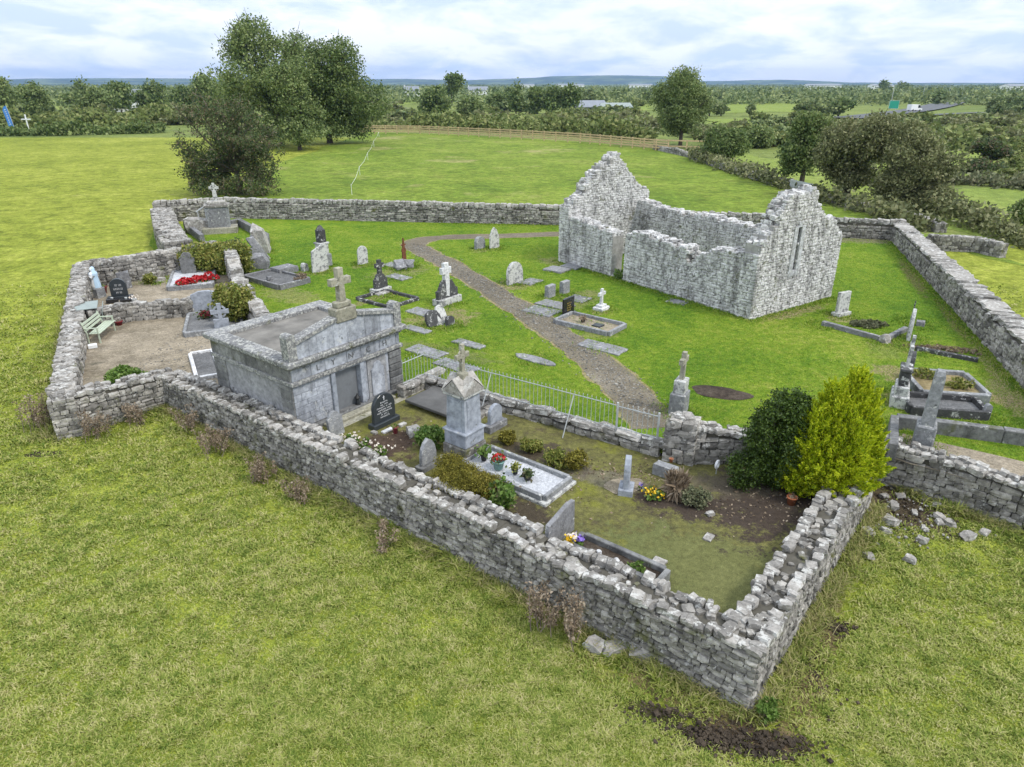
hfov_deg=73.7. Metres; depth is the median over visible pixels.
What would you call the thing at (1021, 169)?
bush
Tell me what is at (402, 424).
stone slab
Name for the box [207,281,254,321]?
bush
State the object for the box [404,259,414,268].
rock
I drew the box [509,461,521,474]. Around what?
flower pot
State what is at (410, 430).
rock
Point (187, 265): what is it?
headstone
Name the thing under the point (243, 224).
grave enclosure
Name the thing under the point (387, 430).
stone slab
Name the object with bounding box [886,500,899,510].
loose stone
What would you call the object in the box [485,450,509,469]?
flower pot
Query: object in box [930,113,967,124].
bush
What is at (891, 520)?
loose stone
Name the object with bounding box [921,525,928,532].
loose stone
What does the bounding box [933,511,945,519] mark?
loose stone
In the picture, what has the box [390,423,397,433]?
flower pot
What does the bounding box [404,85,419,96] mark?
house
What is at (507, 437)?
bush
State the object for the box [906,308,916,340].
headstone
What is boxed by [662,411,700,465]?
gate pier
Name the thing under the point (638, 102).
bush
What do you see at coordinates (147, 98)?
tree
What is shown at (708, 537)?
stone slab
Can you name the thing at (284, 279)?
grave kerb
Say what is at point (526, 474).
flower pot
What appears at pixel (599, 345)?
stone slab
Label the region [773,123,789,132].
bush
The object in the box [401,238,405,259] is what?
rusty cross
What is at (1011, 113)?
bush
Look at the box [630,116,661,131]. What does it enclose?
bush
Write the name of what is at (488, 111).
bush
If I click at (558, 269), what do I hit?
stone slab
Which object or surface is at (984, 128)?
bush
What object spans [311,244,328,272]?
headstone
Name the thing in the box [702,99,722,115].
tree
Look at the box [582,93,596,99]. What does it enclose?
tree
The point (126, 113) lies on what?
bush
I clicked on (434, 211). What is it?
stone wall
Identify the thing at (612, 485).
gravel pad
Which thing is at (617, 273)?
weed clump
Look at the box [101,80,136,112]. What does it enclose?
tree
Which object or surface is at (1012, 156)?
bush
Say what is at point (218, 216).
celtic cross monument
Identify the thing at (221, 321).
headstone
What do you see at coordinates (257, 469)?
dead weed
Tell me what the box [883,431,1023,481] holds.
gravel yard
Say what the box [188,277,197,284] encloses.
flower bunch
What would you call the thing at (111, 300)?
flower vase
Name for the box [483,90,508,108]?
tree
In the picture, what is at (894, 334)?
grave kerb
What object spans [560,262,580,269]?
stone slab
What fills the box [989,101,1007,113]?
tree
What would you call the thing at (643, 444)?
railing wall
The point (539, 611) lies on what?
dead weed
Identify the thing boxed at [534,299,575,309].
stone slab
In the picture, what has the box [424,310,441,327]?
headstone
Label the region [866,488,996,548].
stones
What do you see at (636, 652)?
fallen stone
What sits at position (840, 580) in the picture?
tall grass
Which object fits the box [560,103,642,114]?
hedge
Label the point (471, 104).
tree
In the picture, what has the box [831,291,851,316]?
headstone
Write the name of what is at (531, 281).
stone slab
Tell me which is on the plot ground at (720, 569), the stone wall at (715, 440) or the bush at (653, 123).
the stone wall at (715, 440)
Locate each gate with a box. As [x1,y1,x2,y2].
[615,402,660,438]
[790,179,812,188]
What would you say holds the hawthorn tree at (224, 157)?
on the back field at (416, 167)
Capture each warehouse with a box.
[556,84,583,87]
[628,84,652,88]
[804,84,841,89]
[867,84,893,89]
[999,84,1023,89]
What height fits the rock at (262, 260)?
1.145 m
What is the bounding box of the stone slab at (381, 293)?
[372,289,390,295]
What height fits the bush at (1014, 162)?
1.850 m
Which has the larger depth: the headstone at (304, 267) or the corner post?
the headstone at (304, 267)
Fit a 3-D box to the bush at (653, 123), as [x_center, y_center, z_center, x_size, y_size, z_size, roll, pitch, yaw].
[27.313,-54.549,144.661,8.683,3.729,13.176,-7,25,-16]
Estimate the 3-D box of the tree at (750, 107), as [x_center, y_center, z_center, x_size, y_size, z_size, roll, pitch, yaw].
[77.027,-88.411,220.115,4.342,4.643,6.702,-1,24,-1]
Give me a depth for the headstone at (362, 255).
39.48 m
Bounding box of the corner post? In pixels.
[983,403,992,418]
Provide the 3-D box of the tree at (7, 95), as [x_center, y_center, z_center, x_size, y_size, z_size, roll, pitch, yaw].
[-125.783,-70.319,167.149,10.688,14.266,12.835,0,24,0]
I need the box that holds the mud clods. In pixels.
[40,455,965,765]
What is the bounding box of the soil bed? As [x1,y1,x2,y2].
[692,385,753,399]
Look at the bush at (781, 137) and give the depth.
113.09 m
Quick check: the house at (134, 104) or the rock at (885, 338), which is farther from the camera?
the house at (134, 104)
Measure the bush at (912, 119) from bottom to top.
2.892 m
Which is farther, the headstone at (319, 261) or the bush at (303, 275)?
the headstone at (319, 261)
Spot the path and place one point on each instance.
(423, 241)
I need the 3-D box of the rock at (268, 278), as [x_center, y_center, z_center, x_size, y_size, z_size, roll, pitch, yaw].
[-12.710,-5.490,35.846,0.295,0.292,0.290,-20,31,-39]
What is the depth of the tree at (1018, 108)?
217.88 m
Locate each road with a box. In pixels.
[836,95,1010,117]
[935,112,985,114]
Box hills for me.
[5,75,1023,84]
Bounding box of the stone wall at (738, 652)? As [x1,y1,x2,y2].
[161,369,874,710]
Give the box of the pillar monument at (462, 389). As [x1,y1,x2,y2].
[442,343,485,458]
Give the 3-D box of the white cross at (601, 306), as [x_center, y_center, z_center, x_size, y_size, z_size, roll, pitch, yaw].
[4.132,-3.879,31.516,0.520,1.029,0.680,17,29,34]
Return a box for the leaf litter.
[353,416,810,536]
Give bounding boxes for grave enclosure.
[189,227,204,241]
[231,218,269,242]
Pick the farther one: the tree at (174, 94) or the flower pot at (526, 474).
the tree at (174, 94)
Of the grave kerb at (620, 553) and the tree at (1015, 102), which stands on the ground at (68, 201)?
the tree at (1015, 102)
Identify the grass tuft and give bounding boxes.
[657,466,693,502]
[849,318,889,329]
[903,344,982,354]
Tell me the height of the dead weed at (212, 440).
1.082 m
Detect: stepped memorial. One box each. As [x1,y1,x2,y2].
[668,351,689,414]
[889,335,916,409]
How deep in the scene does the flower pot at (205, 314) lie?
29.90 m
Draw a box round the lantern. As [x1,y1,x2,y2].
[354,393,360,405]
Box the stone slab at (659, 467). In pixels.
[652,460,678,477]
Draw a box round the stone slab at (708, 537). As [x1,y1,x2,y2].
[702,532,714,541]
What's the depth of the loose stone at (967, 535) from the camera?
17.14 m
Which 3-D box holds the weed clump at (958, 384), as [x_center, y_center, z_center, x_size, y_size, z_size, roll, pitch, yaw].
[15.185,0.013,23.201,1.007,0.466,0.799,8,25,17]
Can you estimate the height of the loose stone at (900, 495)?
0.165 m
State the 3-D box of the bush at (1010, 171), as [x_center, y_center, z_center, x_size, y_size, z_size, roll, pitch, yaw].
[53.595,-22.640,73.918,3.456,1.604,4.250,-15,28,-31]
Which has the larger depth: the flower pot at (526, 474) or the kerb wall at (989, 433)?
the kerb wall at (989, 433)
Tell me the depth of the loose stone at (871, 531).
17.28 m
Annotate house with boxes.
[129,89,141,107]
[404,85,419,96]
[468,85,487,94]
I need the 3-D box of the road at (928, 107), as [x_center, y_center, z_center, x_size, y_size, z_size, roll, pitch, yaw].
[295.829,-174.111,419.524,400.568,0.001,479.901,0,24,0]
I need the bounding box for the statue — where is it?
[88,266,105,298]
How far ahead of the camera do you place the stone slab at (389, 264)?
39.35 m
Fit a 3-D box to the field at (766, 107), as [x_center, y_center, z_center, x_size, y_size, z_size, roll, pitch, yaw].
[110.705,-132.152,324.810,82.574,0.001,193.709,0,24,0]
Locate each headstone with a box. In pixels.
[107,278,133,299]
[179,252,196,273]
[190,290,216,311]
[210,303,229,327]
[300,263,308,271]
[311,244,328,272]
[326,410,344,434]
[357,246,367,264]
[368,392,399,430]
[370,259,391,291]
[415,438,440,472]
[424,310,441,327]
[432,262,461,306]
[435,305,446,325]
[445,316,454,326]
[474,236,484,249]
[484,403,506,433]
[489,227,498,248]
[506,262,522,285]
[545,283,555,297]
[545,499,574,539]
[559,279,569,293]
[560,295,574,315]
[618,455,634,497]
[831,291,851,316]
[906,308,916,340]
[910,351,916,380]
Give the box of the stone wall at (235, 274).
[223,248,270,319]
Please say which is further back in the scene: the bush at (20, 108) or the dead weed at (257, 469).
the bush at (20, 108)
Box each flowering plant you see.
[341,431,360,442]
[357,437,375,449]
[373,442,395,455]
[627,560,645,573]
[641,485,665,500]
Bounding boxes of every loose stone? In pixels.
[862,552,874,559]
[863,526,875,537]
[879,493,888,498]
[879,526,892,534]
[882,513,899,526]
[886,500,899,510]
[896,492,905,498]
[901,553,916,564]
[911,508,917,515]
[915,534,928,544]
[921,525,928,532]
[932,501,940,507]
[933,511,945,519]
[933,518,944,525]
[943,518,956,527]
[958,530,977,541]
[978,528,990,536]
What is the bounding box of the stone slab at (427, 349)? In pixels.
[404,344,448,359]
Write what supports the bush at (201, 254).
on the lawn at (268, 225)
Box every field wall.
[653,145,947,232]
[926,233,1008,257]
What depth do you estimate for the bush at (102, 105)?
202.82 m
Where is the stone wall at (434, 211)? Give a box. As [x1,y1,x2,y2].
[152,196,906,239]
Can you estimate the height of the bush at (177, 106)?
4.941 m
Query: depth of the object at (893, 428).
19.33 m
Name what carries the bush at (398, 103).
on the ground at (68, 201)
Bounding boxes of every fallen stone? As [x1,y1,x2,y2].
[582,634,604,654]
[602,639,629,656]
[629,645,651,664]
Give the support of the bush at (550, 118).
on the ground at (68, 201)
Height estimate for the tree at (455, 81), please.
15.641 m
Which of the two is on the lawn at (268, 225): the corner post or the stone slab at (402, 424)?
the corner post
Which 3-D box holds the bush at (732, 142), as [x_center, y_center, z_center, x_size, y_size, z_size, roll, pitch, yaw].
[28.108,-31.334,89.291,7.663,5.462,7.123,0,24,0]
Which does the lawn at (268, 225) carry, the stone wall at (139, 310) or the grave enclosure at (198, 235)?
the grave enclosure at (198, 235)
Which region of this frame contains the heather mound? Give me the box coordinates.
[426,451,505,498]
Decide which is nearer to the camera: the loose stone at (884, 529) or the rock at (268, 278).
the loose stone at (884, 529)
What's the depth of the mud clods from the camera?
12.03 m
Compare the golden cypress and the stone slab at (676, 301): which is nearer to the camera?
the golden cypress
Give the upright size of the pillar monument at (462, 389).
3.472 m
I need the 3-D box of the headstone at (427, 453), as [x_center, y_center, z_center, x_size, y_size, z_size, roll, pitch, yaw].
[-2.308,1.984,18.733,0.300,1.107,0.770,17,29,34]
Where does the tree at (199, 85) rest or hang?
on the ground at (68, 201)
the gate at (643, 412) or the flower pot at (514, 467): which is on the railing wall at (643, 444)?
the gate at (643, 412)
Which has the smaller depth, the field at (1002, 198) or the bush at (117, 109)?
the field at (1002, 198)
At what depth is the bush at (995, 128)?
126.27 m
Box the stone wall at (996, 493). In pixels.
[877,434,1023,529]
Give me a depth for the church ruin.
33.24 m
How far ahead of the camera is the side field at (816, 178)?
73.36 m
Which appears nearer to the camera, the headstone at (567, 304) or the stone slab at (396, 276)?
the headstone at (567, 304)
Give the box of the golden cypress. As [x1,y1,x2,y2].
[775,363,896,506]
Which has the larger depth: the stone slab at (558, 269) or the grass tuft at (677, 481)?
the stone slab at (558, 269)
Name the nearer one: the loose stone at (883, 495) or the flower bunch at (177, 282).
the loose stone at (883, 495)
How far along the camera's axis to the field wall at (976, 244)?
42.46 m
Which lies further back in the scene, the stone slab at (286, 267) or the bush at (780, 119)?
the bush at (780, 119)
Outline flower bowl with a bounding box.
[578,315,587,321]
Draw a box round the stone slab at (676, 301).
[665,298,688,304]
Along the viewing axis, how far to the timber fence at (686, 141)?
109.75 m
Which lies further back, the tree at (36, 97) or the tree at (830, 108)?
the tree at (830, 108)
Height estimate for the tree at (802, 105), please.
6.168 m
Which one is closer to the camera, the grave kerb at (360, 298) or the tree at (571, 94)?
the grave kerb at (360, 298)
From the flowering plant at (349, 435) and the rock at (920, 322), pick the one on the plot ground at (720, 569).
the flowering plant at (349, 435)
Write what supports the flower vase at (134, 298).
on the gravel yard at (133, 344)
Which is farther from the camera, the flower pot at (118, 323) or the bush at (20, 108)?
the bush at (20, 108)
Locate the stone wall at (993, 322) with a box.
[889,223,1023,388]
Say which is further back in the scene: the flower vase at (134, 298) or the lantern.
the flower vase at (134, 298)
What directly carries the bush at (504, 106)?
on the ground at (68, 201)
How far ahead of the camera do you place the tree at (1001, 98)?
281.67 m
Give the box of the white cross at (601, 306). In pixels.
[593,288,609,311]
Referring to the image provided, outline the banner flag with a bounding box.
[3,106,13,126]
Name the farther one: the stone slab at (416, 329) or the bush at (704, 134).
the bush at (704, 134)
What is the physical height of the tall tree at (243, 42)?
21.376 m
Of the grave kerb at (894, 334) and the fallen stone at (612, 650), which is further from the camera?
the grave kerb at (894, 334)
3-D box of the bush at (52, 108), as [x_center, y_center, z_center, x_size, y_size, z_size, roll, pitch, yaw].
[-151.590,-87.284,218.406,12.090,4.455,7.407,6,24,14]
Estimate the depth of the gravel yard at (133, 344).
27.66 m
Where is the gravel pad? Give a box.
[604,478,642,493]
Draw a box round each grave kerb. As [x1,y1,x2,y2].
[166,267,216,290]
[182,311,243,337]
[188,349,216,378]
[244,269,310,289]
[356,289,418,307]
[463,444,575,506]
[553,311,626,335]
[572,531,670,580]
[821,320,907,340]
[899,368,991,403]
[904,391,990,420]
[915,346,978,362]
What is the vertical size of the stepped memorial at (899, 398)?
2.450 m
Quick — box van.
[907,104,921,110]
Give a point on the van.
(913, 107)
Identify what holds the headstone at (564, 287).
on the lawn at (268, 225)
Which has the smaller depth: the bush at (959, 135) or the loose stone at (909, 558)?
the loose stone at (909, 558)
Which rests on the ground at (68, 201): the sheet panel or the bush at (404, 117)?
the bush at (404, 117)
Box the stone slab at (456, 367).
[432,357,480,371]
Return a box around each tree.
[0,76,25,110]
[13,80,53,113]
[57,92,77,107]
[64,75,123,115]
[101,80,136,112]
[131,78,171,107]
[131,90,154,109]
[164,83,195,106]
[165,89,286,197]
[188,67,224,121]
[202,8,320,145]
[257,53,331,149]
[275,28,396,142]
[412,82,453,115]
[442,70,467,105]
[450,94,488,118]
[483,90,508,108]
[505,77,526,113]
[525,86,547,113]
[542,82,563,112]
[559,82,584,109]
[581,87,598,99]
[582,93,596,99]
[608,91,619,98]
[640,90,652,100]
[645,64,715,145]
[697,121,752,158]
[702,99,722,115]
[711,89,726,99]
[714,101,730,115]
[745,102,756,114]
[745,123,777,148]
[773,107,836,181]
[791,97,822,110]
[807,108,915,193]
[816,102,837,115]
[830,96,856,116]
[864,115,971,211]
[875,77,892,91]
[895,80,913,91]
[927,87,948,102]
[984,95,1002,113]
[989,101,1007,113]
[996,96,1006,106]
[1004,94,1015,106]
[1009,97,1023,106]
[1010,101,1023,112]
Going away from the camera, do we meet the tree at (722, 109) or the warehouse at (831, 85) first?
the tree at (722, 109)
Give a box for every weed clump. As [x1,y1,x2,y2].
[103,364,147,383]
[613,268,622,278]
[912,367,934,379]
[945,376,975,389]
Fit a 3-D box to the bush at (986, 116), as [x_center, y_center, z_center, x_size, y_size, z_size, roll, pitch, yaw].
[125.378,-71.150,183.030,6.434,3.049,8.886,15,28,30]
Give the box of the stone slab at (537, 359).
[516,353,555,365]
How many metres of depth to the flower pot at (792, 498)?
17.10 m
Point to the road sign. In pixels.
(893, 104)
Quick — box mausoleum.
[202,266,405,426]
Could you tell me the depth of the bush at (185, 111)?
192.07 m
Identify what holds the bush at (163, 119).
on the ground at (68, 201)
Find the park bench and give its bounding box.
[80,311,115,343]
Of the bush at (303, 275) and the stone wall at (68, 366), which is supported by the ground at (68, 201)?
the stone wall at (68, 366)
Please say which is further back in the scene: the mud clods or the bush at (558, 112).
the bush at (558, 112)
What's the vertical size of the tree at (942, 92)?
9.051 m
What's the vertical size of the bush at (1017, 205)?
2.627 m
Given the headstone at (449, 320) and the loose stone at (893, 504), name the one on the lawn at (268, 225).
the headstone at (449, 320)
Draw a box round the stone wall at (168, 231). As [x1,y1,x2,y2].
[150,207,192,249]
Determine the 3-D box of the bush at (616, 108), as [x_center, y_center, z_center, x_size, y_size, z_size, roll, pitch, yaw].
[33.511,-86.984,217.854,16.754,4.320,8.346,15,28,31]
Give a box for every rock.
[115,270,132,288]
[156,277,165,281]
[183,217,207,233]
[246,235,269,258]
[249,247,260,253]
[250,223,270,252]
[250,253,269,269]
[266,276,272,280]
[393,259,406,270]
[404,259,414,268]
[406,424,419,438]
[705,510,714,516]
[878,334,890,343]
[915,319,925,326]
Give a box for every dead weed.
[11,390,50,434]
[74,409,113,442]
[121,402,146,427]
[167,403,198,432]
[191,424,233,458]
[243,451,279,483]
[275,474,310,503]
[373,517,399,553]
[520,580,567,637]
[561,584,588,651]
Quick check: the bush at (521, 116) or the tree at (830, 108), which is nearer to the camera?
the bush at (521, 116)
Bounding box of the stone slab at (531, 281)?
[517,278,542,284]
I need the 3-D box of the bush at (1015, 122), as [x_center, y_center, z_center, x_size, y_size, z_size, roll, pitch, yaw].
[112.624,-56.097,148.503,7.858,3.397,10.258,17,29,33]
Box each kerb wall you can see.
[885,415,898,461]
[897,413,1023,445]
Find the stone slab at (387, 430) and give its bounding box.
[381,427,392,433]
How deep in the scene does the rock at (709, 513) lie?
16.71 m
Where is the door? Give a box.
[335,365,358,409]
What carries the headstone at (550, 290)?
on the lawn at (268, 225)
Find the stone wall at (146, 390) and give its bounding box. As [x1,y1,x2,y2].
[49,367,176,433]
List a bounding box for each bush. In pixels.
[13,106,35,121]
[23,105,60,112]
[31,110,63,122]
[58,107,87,117]
[64,104,100,123]
[74,102,111,112]
[102,104,123,115]
[116,106,161,122]
[141,272,157,283]
[153,111,196,124]
[165,115,186,124]
[168,106,202,118]
[171,101,194,111]
[174,237,241,271]
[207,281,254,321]
[211,238,256,274]
[223,237,244,243]
[293,271,307,280]
[370,99,410,109]
[379,108,403,116]
[381,109,424,119]
[385,114,404,123]
[390,110,415,119]
[391,106,417,111]
[412,424,444,449]
[430,110,466,117]
[452,99,486,107]
[469,112,506,123]
[473,108,504,116]
[478,472,521,508]
[482,107,499,114]
[484,104,500,111]
[486,112,539,123]
[489,99,512,111]
[497,430,516,444]
[503,115,543,125]
[517,102,529,111]
[519,436,544,452]
[538,113,567,127]
[541,445,568,469]
[544,111,581,119]
[545,110,573,116]
[558,112,580,119]
[561,448,590,470]
[575,111,601,118]
[587,111,616,120]
[593,103,630,111]
[600,109,632,120]
[618,111,641,118]
[624,118,665,133]
[629,111,649,117]
[630,98,645,105]
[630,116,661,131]
[631,115,649,123]
[680,484,714,510]
[687,121,718,135]
[693,122,732,139]
[726,121,761,126]
[727,122,777,130]
[733,118,747,122]
[745,118,781,126]
[748,110,770,119]
[762,114,793,125]
[770,130,792,146]
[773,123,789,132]
[783,109,819,117]
[869,168,891,181]
[892,110,938,119]
[900,116,920,122]
[903,119,944,125]
[911,116,935,123]
[913,183,958,209]
[926,123,965,128]
[927,124,977,135]
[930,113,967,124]
[931,127,984,145]
[947,113,967,117]
[950,117,980,124]
[951,121,987,126]
[952,155,1015,173]
[956,113,984,123]
[962,136,1018,159]
[964,174,1002,180]
[967,112,992,122]
[967,122,1023,136]
[975,124,1023,136]
[982,132,1023,143]
[982,167,1023,178]
[983,112,1023,125]
[984,126,1022,137]
[990,109,1013,114]
[994,155,1023,167]
[997,113,1023,125]
[999,165,1023,173]
[1002,151,1022,157]
[1005,123,1023,128]
[1006,111,1022,116]
[1007,198,1023,225]
[1009,117,1023,125]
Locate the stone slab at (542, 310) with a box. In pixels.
[522,305,560,316]
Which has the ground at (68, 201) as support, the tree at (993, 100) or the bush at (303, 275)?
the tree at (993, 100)
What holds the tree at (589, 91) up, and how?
on the ground at (68, 201)
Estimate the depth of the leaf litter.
17.68 m
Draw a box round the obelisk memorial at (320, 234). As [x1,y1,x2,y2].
[313,225,332,266]
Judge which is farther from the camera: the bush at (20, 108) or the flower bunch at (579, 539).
the bush at (20, 108)
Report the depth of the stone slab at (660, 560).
15.10 m
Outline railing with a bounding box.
[402,351,616,437]
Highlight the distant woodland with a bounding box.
[9,84,1023,108]
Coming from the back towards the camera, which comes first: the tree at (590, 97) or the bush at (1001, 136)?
the tree at (590, 97)
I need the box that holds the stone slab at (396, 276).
[386,273,412,280]
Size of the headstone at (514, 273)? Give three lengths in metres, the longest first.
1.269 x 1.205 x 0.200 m
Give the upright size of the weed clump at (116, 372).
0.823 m
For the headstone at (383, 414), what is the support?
on the plot ground at (720, 569)
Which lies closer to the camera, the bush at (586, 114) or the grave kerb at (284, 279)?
the grave kerb at (284, 279)
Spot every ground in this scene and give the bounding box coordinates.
[0,85,1023,766]
[322,389,814,612]
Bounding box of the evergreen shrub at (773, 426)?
[722,386,826,492]
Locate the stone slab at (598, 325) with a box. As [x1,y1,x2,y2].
[591,323,604,327]
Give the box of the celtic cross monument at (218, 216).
[202,183,238,234]
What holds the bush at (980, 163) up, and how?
on the ground at (68, 201)
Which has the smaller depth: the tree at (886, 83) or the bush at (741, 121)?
the bush at (741, 121)
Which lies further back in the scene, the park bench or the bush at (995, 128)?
the bush at (995, 128)
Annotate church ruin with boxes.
[558,151,842,319]
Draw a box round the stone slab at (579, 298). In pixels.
[564,294,591,302]
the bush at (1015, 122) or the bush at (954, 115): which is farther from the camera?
the bush at (954, 115)
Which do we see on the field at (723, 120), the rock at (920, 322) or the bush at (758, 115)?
the bush at (758, 115)
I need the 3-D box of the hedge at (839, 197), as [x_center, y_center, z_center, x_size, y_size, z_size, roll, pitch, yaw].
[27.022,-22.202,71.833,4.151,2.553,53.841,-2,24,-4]
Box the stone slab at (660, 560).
[652,556,667,564]
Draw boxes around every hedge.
[0,100,177,127]
[0,116,170,136]
[365,106,657,140]
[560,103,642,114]
[685,144,954,232]
[870,129,1023,160]
[874,168,1023,190]
[919,190,1023,249]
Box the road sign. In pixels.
[888,100,899,111]
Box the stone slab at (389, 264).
[384,262,393,267]
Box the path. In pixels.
[404,232,667,428]
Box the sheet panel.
[74,300,102,320]
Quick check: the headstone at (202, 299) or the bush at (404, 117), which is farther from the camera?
the bush at (404, 117)
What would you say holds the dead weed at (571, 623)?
on the ground at (68, 201)
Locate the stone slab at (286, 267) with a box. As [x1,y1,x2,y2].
[269,263,298,272]
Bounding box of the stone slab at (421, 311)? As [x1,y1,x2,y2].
[405,307,429,316]
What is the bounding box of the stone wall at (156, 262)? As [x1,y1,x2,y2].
[81,240,215,285]
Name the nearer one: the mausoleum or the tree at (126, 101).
the mausoleum
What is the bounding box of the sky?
[0,0,1023,82]
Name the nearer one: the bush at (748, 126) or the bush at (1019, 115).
the bush at (748, 126)
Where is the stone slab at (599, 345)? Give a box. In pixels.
[578,339,627,355]
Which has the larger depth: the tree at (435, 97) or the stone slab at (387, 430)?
the tree at (435, 97)
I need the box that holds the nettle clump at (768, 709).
[755,695,781,724]
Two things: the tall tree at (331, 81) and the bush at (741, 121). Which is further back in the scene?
the bush at (741, 121)
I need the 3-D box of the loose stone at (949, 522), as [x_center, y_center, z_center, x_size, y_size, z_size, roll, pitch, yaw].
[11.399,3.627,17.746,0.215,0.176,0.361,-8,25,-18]
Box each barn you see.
[569,100,605,112]
[600,103,632,107]
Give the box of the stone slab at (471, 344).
[451,338,485,349]
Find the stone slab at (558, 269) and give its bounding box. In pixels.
[543,265,570,273]
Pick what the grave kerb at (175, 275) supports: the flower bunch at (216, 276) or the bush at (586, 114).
the flower bunch at (216, 276)
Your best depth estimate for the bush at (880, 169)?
71.08 m
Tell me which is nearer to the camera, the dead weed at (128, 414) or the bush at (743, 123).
the dead weed at (128, 414)
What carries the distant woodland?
on the ground at (68, 201)
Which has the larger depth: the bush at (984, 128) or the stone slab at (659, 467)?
the bush at (984, 128)
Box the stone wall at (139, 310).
[85,287,254,330]
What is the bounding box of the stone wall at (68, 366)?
[45,262,93,440]
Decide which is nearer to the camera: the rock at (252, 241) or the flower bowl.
the flower bowl
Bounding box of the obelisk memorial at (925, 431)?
[911,368,945,446]
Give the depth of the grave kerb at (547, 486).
18.08 m
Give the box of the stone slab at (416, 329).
[406,324,431,333]
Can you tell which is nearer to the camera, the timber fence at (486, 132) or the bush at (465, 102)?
the timber fence at (486, 132)
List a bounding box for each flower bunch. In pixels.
[174,279,184,285]
[181,278,192,284]
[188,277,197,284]
[196,275,204,281]
[200,274,210,282]
[208,274,219,280]
[564,531,584,545]
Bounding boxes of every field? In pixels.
[194,132,1023,265]
[393,97,419,104]
[636,105,652,110]
[704,118,751,124]
[711,102,823,113]
[715,153,1022,244]
[877,151,996,175]
[955,185,1023,219]
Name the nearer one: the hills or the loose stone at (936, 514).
the loose stone at (936, 514)
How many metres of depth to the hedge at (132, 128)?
138.95 m
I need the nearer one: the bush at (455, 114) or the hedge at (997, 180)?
the hedge at (997, 180)
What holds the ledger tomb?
on the plot ground at (720, 569)
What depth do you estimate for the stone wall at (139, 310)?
30.13 m
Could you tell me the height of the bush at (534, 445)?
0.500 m
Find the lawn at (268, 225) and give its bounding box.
[149,218,1023,461]
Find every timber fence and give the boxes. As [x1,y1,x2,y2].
[362,125,668,149]
[639,139,702,148]
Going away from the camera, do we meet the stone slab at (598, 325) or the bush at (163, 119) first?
the stone slab at (598, 325)
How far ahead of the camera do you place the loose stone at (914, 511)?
18.18 m
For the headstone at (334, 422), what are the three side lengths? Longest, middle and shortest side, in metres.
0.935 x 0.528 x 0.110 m
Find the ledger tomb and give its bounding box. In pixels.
[405,385,490,418]
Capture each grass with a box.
[30,284,1023,722]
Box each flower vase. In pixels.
[106,297,118,303]
[120,297,131,302]
[128,295,138,301]
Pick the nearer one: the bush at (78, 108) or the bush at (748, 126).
the bush at (748, 126)
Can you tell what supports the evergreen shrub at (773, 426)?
on the plot ground at (720, 569)
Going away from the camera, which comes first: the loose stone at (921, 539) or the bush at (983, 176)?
the loose stone at (921, 539)
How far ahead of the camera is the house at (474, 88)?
628.42 m
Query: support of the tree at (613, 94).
on the ground at (68, 201)
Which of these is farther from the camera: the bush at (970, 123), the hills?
the hills
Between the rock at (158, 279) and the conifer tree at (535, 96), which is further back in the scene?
the conifer tree at (535, 96)
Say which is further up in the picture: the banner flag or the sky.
the sky
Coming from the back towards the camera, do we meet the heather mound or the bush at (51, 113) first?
the bush at (51, 113)
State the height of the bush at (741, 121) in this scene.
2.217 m
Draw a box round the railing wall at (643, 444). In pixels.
[396,366,663,456]
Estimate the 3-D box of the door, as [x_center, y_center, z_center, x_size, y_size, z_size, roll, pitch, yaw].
[-5.341,0.122,21.864,0.105,1.400,0.980,17,29,34]
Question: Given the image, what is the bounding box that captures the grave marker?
[715,460,719,473]
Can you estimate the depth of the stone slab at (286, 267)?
37.64 m
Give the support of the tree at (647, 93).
on the ground at (68, 201)
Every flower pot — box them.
[115,319,122,325]
[193,308,212,319]
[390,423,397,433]
[474,444,491,460]
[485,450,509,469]
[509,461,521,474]
[517,467,538,482]
[786,492,797,505]
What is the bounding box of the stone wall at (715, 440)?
[693,420,767,464]
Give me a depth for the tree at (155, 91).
258.44 m
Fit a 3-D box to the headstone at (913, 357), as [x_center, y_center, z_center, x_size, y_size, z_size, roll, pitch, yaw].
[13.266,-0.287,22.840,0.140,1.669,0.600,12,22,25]
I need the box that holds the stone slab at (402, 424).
[398,421,406,426]
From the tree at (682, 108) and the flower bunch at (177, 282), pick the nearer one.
the flower bunch at (177, 282)
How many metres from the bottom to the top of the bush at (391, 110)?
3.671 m
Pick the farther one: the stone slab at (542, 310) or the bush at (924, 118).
the bush at (924, 118)
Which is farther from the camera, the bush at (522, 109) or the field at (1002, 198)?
the bush at (522, 109)
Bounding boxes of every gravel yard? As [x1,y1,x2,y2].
[83,274,228,385]
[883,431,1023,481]
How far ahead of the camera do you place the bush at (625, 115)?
180.33 m
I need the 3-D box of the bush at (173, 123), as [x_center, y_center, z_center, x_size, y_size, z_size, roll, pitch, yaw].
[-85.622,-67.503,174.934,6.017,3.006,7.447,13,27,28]
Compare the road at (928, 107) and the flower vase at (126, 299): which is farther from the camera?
the road at (928, 107)
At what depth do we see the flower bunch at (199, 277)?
35.37 m
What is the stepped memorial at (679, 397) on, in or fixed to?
on the lawn at (268, 225)
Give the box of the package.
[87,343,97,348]
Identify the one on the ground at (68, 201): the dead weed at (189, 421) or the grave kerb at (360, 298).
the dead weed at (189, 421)

